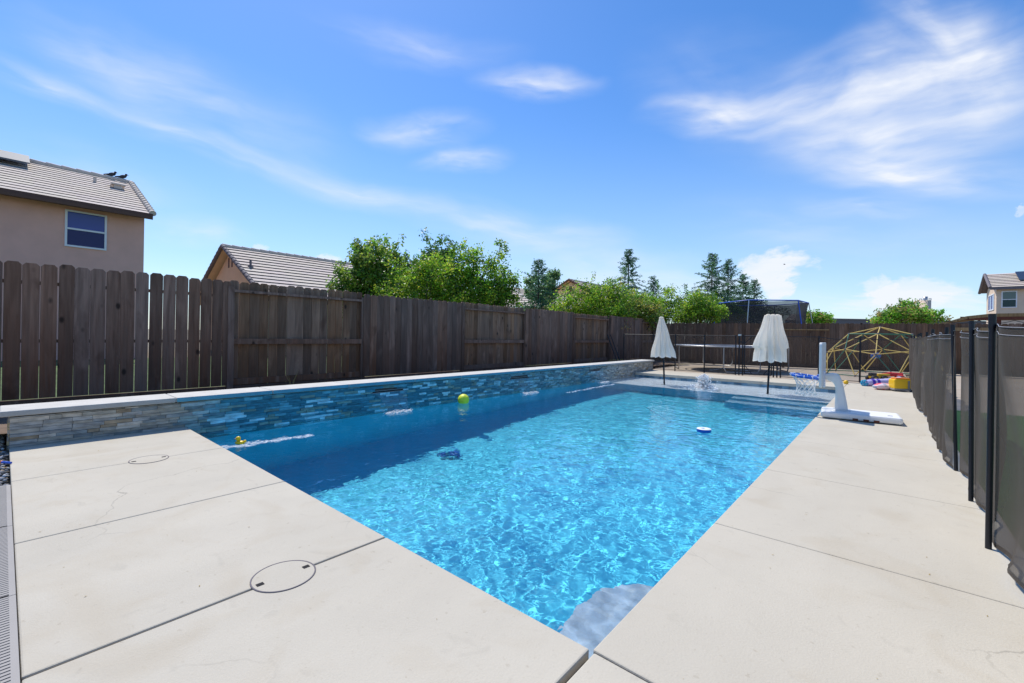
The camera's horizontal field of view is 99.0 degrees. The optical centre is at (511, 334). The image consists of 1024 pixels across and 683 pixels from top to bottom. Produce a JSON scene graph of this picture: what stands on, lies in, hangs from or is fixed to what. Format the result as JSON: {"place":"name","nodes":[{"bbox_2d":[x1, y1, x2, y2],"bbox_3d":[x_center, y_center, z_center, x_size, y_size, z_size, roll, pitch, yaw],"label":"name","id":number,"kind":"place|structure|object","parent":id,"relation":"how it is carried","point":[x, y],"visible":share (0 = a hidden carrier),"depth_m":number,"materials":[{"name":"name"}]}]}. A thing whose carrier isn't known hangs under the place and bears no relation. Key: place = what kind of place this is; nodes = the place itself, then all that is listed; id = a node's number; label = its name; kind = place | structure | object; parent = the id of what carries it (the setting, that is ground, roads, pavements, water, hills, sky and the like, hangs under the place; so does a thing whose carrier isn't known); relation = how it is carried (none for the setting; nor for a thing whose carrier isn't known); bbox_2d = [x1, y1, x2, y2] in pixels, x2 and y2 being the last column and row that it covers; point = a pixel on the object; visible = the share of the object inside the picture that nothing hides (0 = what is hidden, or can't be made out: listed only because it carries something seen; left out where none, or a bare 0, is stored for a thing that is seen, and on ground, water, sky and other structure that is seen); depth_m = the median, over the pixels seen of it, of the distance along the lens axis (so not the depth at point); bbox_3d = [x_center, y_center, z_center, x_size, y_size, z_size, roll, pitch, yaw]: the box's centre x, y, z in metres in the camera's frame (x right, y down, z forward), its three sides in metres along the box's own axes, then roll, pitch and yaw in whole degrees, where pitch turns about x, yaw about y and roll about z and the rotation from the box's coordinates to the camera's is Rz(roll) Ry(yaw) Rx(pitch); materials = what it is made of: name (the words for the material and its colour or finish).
{"place":"outdoors","nodes":[
{"label":"outdoors","id":0,"kind":"place"},
{"bbox_2d":[0,357,560,400],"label":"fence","id":1,"kind":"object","parent":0,"point":[133,381],"depth_m":9.05,"materials":[{"name":"brown wood"}]},
{"bbox_2d":[325,234,409,317],"bbox_3d":[-4.550,-1.139,13.599,2.411,4.234,2.114,1,0,12],"label":"peach tree","id":2,"kind":"object","parent":1,"relation":"on","point":[366,270],"visible":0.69,"depth_m":13.19,"materials":[{"name":"green plant"}]},
{"bbox_2d":[363,248,478,303],"bbox_3d":[-2.632,-0.742,12.581,3.393,3.507,1.967,1,0,7],"label":"citrus tree","id":3,"kind":"object","parent":1,"relation":"on","point":[437,288],"visible":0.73,"depth_m":12.33,"materials":[{"name":"green plant"}]},
{"bbox_2d":[395,227,456,298],"bbox_3d":[-3.225,-1.370,15.498,2.606,4.737,2.097,1,0,14],"label":"peach tree","id":4,"kind":"object","parent":1,"relation":"on","point":[428,251],"visible":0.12,"depth_m":15.21,"materials":[{"name":"green plant"}]},
{"bbox_2d":[441,237,524,306],"bbox_3d":[-0.985,-0.954,13.160,2.317,3.987,2.351,1,0,41],"label":"citrus tree","id":5,"kind":"object","parent":1,"relation":"on","point":[485,292],"visible":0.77,"depth_m":12.96,"materials":[{"name":"green plant"}]},
{"bbox_2d":[518,258,562,311],"bbox_3d":[1.305,-1.181,19.762,3.768,4.507,3.572,1,0,1],"label":"conifer","id":6,"kind":"object","parent":1,"relation":"on","point":[542,270],"visible":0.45,"depth_m":19.42,"materials":[{"name":"green plant"}]},
{"bbox_2d":[521,267,562,308],"bbox_3d":[1.617,-1.161,21.983,2.109,4.488,1.974,1,0,41],"label":"feathery bush","id":7,"kind":"object","parent":1,"relation":"on","point":[554,275],"visible":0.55,"depth_m":21.78,"materials":[{"name":"green plant"}]},
{"bbox_2d":[544,271,641,320],"bbox_3d":[3.211,-0.782,17.628,3.872,3.790,2.776,1,0,14],"label":"shrub","id":8,"kind":"object","parent":1,"relation":"on","point":[594,302],"visible":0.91,"depth_m":17.12,"materials":[{"name":"green plant"}]},
{"bbox_2d":[613,287,664,358],"bbox_3d":[5.407,-0.433,18.923,2.553,3.171,2.087,1,0,41],"label":"shrub","id":9,"kind":"object","parent":1,"relation":"on","point":[648,312],"visible":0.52,"depth_m":18.39,"materials":[{"name":"green plant"}]},
{"bbox_2d":[0,360,686,433],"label":"planting strip","id":10,"kind":"object","parent":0,"point":[3,425],"visible":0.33,"depth_m":4.59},
{"bbox_2d":[0,261,655,405],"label":"side fence","id":11,"kind":"object","parent":10,"relation":"on","point":[375,336],"visible":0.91,"depth_m":6.90,"materials":[{"name":"brown wood"}]},
{"bbox_2d":[0,329,908,483],"bbox_3d":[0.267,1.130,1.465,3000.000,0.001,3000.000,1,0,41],"label":"ground","id":12,"kind":"structure","parent":0,"point":[658,366],"depth_m":17.63,"materials":[{"name":"brown soil"}]},
{"bbox_2d":[0,434,10,485],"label":"gravel","id":13,"kind":"structure","parent":12,"relation":"on","point":[4,474],"depth_m":3.38,"materials":[{"name":"grey gravel"}]},
{"bbox_2d":[0,461,11,463],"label":"toy stick","id":14,"kind":"object","parent":13,"relation":"on","point":[5,462],"visible":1,"depth_m":3.33,"materials":[{"name":"blue plastic"}]},
{"bbox_2d":[0,485,19,682],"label":"channel drain","id":15,"kind":"object","parent":12,"relation":"on","point":[9,662],"visible":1,"depth_m":1.68,"materials":[{"name":"white plastic"}]},
{"bbox_2d":[0,150,155,360],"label":"two storey house","id":16,"kind":"structure","parent":12,"relation":"on","point":[56,215],"depth_m":14.35,"materials":[{"name":"paint"}]},
{"bbox_2d":[64,209,106,250],"bbox_3d":[-13.981,-3.435,14.369,0.050,1.180,0.990,1,0,41],"label":"window","id":17,"kind":"structure","parent":16,"relation":"in","point":[86,230],"depth_m":14.36,"materials":[{"name":"blue glass"}]},
{"bbox_2d":[104,171,116,175],"bbox_3d":[-16.097,-6.474,17.561,0.137,0.265,0.445,1,0,41],"label":"pigeon","id":18,"kind":"object","parent":16,"relation":"on","point":[112,173],"visible":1,"depth_m":17.55,"materials":[{"name":"grey"}]},
{"bbox_2d":[200,243,428,352],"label":"gabled house","id":19,"kind":"structure","parent":12,"relation":"on","point":[239,264],"depth_m":21.06,"materials":[{"name":"beige paint"}]},
{"bbox_2d":[0,359,654,452],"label":"raised pool wall","id":20,"kind":"structure","parent":12,"relation":"on","point":[201,413],"depth_m":5.37,"materials":[{"name":"tile"}]},
{"bbox_2d":[9,370,1023,682],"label":"pool deck","id":21,"kind":"structure","parent":12,"relation":"on","point":[125,572],"depth_m":1.82,"materials":[{"name":"concrete"}]},
{"bbox_2d":[128,455,168,463],"bbox_3d":[-2.915,1.002,3.514,0.252,0.014,0.252,1,0,41],"label":"deck lid","id":22,"kind":"object","parent":21,"relation":"on","point":[148,459],"visible":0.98,"depth_m":3.50,"materials":[{"name":"plastic"}]},
{"bbox_2d":[250,560,315,592],"bbox_3d":[-0.979,1.036,1.877,0.252,0.014,0.252,1,0,41],"label":"deck lid","id":23,"kind":"object","parent":21,"relation":"in","point":[282,576],"visible":1,"depth_m":1.87,"materials":[{"name":"plastic"}]},
{"bbox_2d":[790,343,902,424],"bbox_3d":[4.514,0.613,5.984,1.222,1.008,0.512,1,0,36],"label":"basketball hoop","id":24,"kind":"object","parent":21,"relation":"on","point":[840,410],"visible":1,"depth_m":5.92,"materials":[{"name":"plastic"}]},
{"bbox_2d":[860,378,890,385],"bbox_3d":[8.689,1.090,10.252,1.003,0.246,0.191,1,0,1],"label":"rolled float","id":25,"kind":"object","parent":21,"relation":"on","point":[870,382],"visible":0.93,"depth_m":10.20,"materials":[{"name":"purple plastic"}]},
{"bbox_2d":[872,383,889,389],"bbox_3d":[8.123,1.121,9.516,0.499,0.144,0.265,1,0,-9],"label":"printed float","id":26,"kind":"object","parent":21,"relation":"on","point":[882,386],"visible":0.67,"depth_m":9.45,"materials":[{"name":"plastic"}]},
{"bbox_2d":[889,377,911,391],"bbox_3d":[8.261,1.051,9.306,0.339,0.284,0.237,1,0,13],"label":"yellow backpack","id":27,"kind":"object","parent":21,"relation":"on","point":[899,384],"visible":0.96,"depth_m":9.22,"materials":[{"name":"fabric"}]},
{"bbox_2d":[909,314,1023,589],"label":"pool fence","id":28,"kind":"object","parent":21,"relation":"on","point":[992,423],"visible":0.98,"depth_m":2.63,"materials":[{"name":"brown fabric"}]},
{"bbox_2d":[507,279,624,311],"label":"distant house","id":29,"kind":"structure","parent":12,"relation":"on","point":[571,281],"depth_m":37.72,"materials":[{"name":"beige paint"}]},
{"bbox_2d":[611,249,659,318],"bbox_3d":[6.126,-1.702,23.027,4.125,5.718,4.322,1,0,41],"label":"conifer","id":30,"kind":"object","parent":12,"relation":"on","point":[628,260],"visible":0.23,"depth_m":22.88,"materials":[{"name":"green plant"}]},
{"bbox_2d":[632,291,666,318],"bbox_3d":[6.572,-0.531,21.590,2.090,3.404,1.672,1,0,-1],"label":"shrub","id":31,"kind":"object","parent":12,"relation":"on","point":[647,296],"visible":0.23,"depth_m":21.17,"materials":[{"name":"green plant"}]},
{"bbox_2d":[643,275,671,327],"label":"conifer","id":32,"kind":"object","parent":12,"relation":"on","point":[652,284],"visible":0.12,"depth_m":23.91,"materials":[{"name":"green plant"}]},
{"bbox_2d":[644,281,702,334],"bbox_3d":[8.464,-0.817,23.040,3.732,4.044,3.500,1,0,41],"label":"shrub","id":33,"kind":"object","parent":12,"relation":"on","point":[671,303],"visible":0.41,"depth_m":22.83,"materials":[{"name":"green plant"}]},
{"bbox_2d":[670,287,731,323],"bbox_3d":[9.204,-0.616,21.576,2.994,3.666,1.911,1,0,4],"label":"shrub","id":34,"kind":"object","parent":12,"relation":"on","point":[686,314],"visible":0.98,"depth_m":21.25,"materials":[{"name":"green plant"}]},
{"bbox_2d":[673,252,745,351],"bbox_3d":[11.982,-1.765,26.262,5.666,6.308,4.961,1,0,41],"label":"conifer","id":35,"kind":"object","parent":12,"relation":"on","point":[712,271],"visible":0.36,"depth_m":25.82,"materials":[{"name":"green plant"}]},
{"bbox_2d":[697,287,735,322],"bbox_3d":[12.052,-0.767,25.252,2.762,4.067,2.343,1,0,-16],"label":"shrub","id":36,"kind":"object","parent":12,"relation":"on","point":[712,298],"visible":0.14,"depth_m":25.07,"materials":[{"name":"green plant"}]},
{"bbox_2d":[706,258,749,355],"bbox_3d":[13.673,-1.669,26.962,4.339,6.140,4.148,1,0,41],"label":"conifer","id":37,"kind":"object","parent":12,"relation":"on","point":[728,270],"visible":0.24,"depth_m":26.87,"materials":[{"name":"green plant"}]},
{"bbox_2d":[733,273,753,354],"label":"conifer","id":38,"kind":"object","parent":12,"relation":"on","point":[743,282],"visible":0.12,"depth_m":27.93,"materials":[{"name":"green plant"}]},
{"bbox_2d":[744,278,762,299],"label":"conifer","id":39,"kind":"object","parent":12,"relation":"on","point":[754,285],"visible":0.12,"depth_m":28.91,"materials":[{"name":"green plant"}]},
{"bbox_2d":[710,299,812,359],"bbox_3d":[13.440,-0.237,23.524,4.682,3.048,5.155,1,0,41],"label":"net trampoline","id":40,"kind":"object","parent":12,"relation":"on","point":[750,311],"visible":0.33,"depth_m":21.96,"materials":[{"name":"fabric"}]},
{"bbox_2d":[806,309,836,328],"bbox_3d":[20.929,-0.194,29.913,2.179,3.231,1.936,1,0,-16],"label":"shrub","id":41,"kind":"object","parent":12,"relation":"on","point":[822,317],"visible":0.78,"depth_m":29.64,"materials":[{"name":"green plant"}]},
{"bbox_2d":[833,318,985,340],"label":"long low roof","id":42,"kind":"structure","parent":12,"relation":"on","point":[849,321],"depth_m":59.99,"materials":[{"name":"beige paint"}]},
{"bbox_2d":[866,298,953,323],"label":"shade tree","id":43,"kind":"object","parent":12,"relation":"on","point":[904,312],"visible":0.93,"depth_m":33.38,"materials":[{"name":"green plant"}]},
{"bbox_2d":[919,296,931,311],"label":"round tower","id":44,"kind":"structure","parent":12,"relation":"on","point":[926,301],"depth_m":84.45,"materials":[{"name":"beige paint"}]},
{"bbox_2d":[938,313,1023,323],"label":"patio cover","id":45,"kind":"object","parent":12,"relation":"on","point":[1003,316],"visible":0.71,"depth_m":20.66,"materials":[{"name":"brown wood"}]},
{"bbox_2d":[978,271,1023,324],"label":"house","id":46,"kind":"structure","parent":12,"relation":"on","point":[1004,292],"depth_m":36.84,"materials":[{"name":"beige paint"}]},
{"bbox_2d":[988,293,994,310],"bbox_3d":[42.395,-2.861,38.706,0.050,1.400,2.700,1,0,41],"label":"window","id":47,"kind":"structure","parent":46,"relation":"in","point":[991,297],"depth_m":38.68,"materials":[{"name":"white glass"}]},
{"bbox_2d":[1001,291,1016,307],"bbox_3d":[41.492,-2.976,36.510,0.880,1.400,0.050,1,0,41],"label":"window","id":48,"kind":"structure","parent":46,"relation":"in","point":[1008,298],"depth_m":36.51,"materials":[{"name":"white glass"}]},
{"bbox_2d":[0,0,1023,328],"label":"sky","id":49,"kind":"structure","parent":0,"point":[872,151],"materials":[{"name":"blue"}]},
{"bbox_2d":[202,376,834,657],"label":"water","id":50,"kind":"structure","parent":0,"point":[585,517],"depth_m":3.66,"materials":[{"name":"blue liquid"}]},
{"bbox_2d":[235,436,245,444],"bbox_3d":[-2.794,1.086,4.501,0.122,0.087,0.061,1,0,1],"label":"rubber duck","id":51,"kind":"object","parent":50,"relation":"on","point":[239,441],"visible":1,"depth_m":4.48},
{"bbox_2d":[224,434,313,448],"bbox_3d":[-2.618,1.122,4.584,0.252,0.005,1.056,1,0,41],"label":"foam trail","id":52,"kind":"object","parent":50,"relation":"on","point":[246,445],"visible":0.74,"depth_m":4.61,"materials":[{"name":"white liquid"}]},
{"bbox_2d":[382,408,412,413],"bbox_3d":[-1.680,1.121,6.465,0.193,0.048,0.461,1,0,41],"label":"splash","id":53,"kind":"object","parent":50,"relation":"on","point":[397,411],"visible":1,"depth_m":6.45,"materials":[{"name":"white liquid"}]},
{"bbox_2d":[458,394,468,403],"bbox_3d":[-0.825,1.100,7.436,0.193,0.196,0.193,1,0,41],"label":"lime ball","id":54,"kind":"object","parent":50,"relation":"on","point":[463,398],"visible":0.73,"depth_m":7.36,"materials":[{"name":"green plastic"}]},
{"bbox_2d":[520,391,538,394],"bbox_3d":[0.369,1.159,8.832,0.168,0.043,0.461,1,0,41],"label":"splash","id":55,"kind":"object","parent":50,"relation":"on","point":[530,392],"visible":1,"depth_m":8.77,"materials":[{"name":"white liquid"}]},
{"bbox_2d":[687,374,717,389],"bbox_3d":[4.474,1.090,10.341,0.801,0.368,0.992,1,0,41],"label":"fountain jet","id":56,"kind":"object","parent":50,"relation":"on","point":[704,383],"visible":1,"depth_m":10.22,"materials":[{"name":"white liquid"}]},
{"bbox_2d":[697,427,710,432],"bbox_3d":[2.411,1.198,5.496,0.172,0.053,0.172,1,0,41],"label":"float ring","id":57,"kind":"object","parent":50,"relation":"on","point":[703,429],"visible":0.97,"depth_m":5.43,"materials":[{"name":"white plastic"}]},
{"bbox_2d":[651,317,675,383],"bbox_3d":[3.842,0.479,11.081,0.625,1.894,0.572,1,0,41],"label":"umbrella","id":58,"kind":"object","parent":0,"point":[662,346],"visible":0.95,"depth_m":10.96,"materials":[{"name":"fabric"}]},
{"bbox_2d":[752,314,788,392],"bbox_3d":[5.634,0.500,9.562,0.676,1.914,0.691,1,0,41],"label":"umbrella","id":59,"kind":"object","parent":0,"point":[770,344],"visible":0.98,"depth_m":9.41,"materials":[{"name":"fabric"}]},
{"bbox_2d":[653,363,960,410],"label":"patio","id":60,"kind":"structure","parent":0,"point":[763,370],"depth_m":14.51,"materials":[{"name":"concrete"}]},
{"bbox_2d":[623,334,736,374],"bbox_3d":[5.179,0.560,13.891,3.565,1.159,0.042,1,0,41],"label":"pool fence","id":61,"kind":"object","parent":60,"relation":"on","point":[675,350],"visible":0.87,"depth_m":13.44,"materials":[{"name":"brown metal"}]},
{"bbox_2d":[711,368,749,370],"bbox_3d":[7.311,1.164,14.558,0.995,0.028,1.416,1,0,41],"label":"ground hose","id":62,"kind":"object","parent":60,"relation":"on","point":[729,368],"visible":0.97,"depth_m":14.68,"materials":[{"name":"black rubber"}]},
{"bbox_2d":[674,344,789,373],"bbox_3d":[7.344,0.762,14.837,3.488,0.815,3.488,1,0,41],"label":"trampoline frame","id":63,"kind":"object","parent":60,"relation":"on","point":[713,345],"visible":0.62,"depth_m":14.38,"materials":[{"name":"metal"}]},
{"bbox_2d":[652,323,1023,374],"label":"back fence","id":64,"kind":"object","parent":60,"relation":"on","point":[803,353],"visible":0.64,"depth_m":16.16,"materials":[{"name":"brown wood"}]},
{"bbox_2d":[786,336,908,382],"bbox_3d":[8.478,0.613,11.269,2.618,1.169,0.124,1,0,36],"label":"pool fence","id":65,"kind":"object","parent":60,"relation":"on","point":[860,338],"visible":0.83,"depth_m":11.05,"materials":[{"name":"brown metal"}]},
{"bbox_2d":[738,334,780,377],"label":"pool gate","id":66,"kind":"structure","parent":65,"relation":"attached to","point":[743,347],"depth_m":12.56,"materials":[{"name":"brown metal"}]},
{"bbox_2d":[826,326,915,377],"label":"climbing dome","id":67,"kind":"structure","parent":60,"relation":"on","point":[875,355],"depth_m":13.83,"materials":[{"name":"yellow metal"}]},
{"bbox_2d":[865,373,889,379],"bbox_3d":[9.510,1.101,11.354,0.495,0.230,0.248,1,0,1],"label":"toy truck","id":68,"kind":"object","parent":60,"relation":"on","point":[874,376],"visible":0.71,"depth_m":11.29,"materials":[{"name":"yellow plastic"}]},
{"bbox_2d":[881,372,904,376],"bbox_3d":[10.187,1.121,11.746,0.594,0.246,0.212,1,0,17],"label":"red towel","id":69,"kind":"object","parent":60,"relation":"on","point":[893,374],"visible":0.24,"depth_m":11.72,"materials":[{"name":"fabric"}]},
{"bbox_2d":[957,410,960,452],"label":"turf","id":70,"kind":"structure","parent":60,"relation":"on","point":[958,424],"depth_m":5.34,"materials":[{"name":"green plant"}]},
{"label":"pool shell","id":71,"kind":"structure","parent":0,"visible":0},
{"bbox_2d":[635,375,834,391],"bbox_3d":[1.991,1.265,7.265,5.060,0.219,11.170,1,0,41],"label":"waterline tile","id":72,"kind":"object","parent":71,"relation":"attached to","point":[790,387],"visible":0.06,"depth_m":11.21,"materials":[{"name":"grey tile"}]}
]}

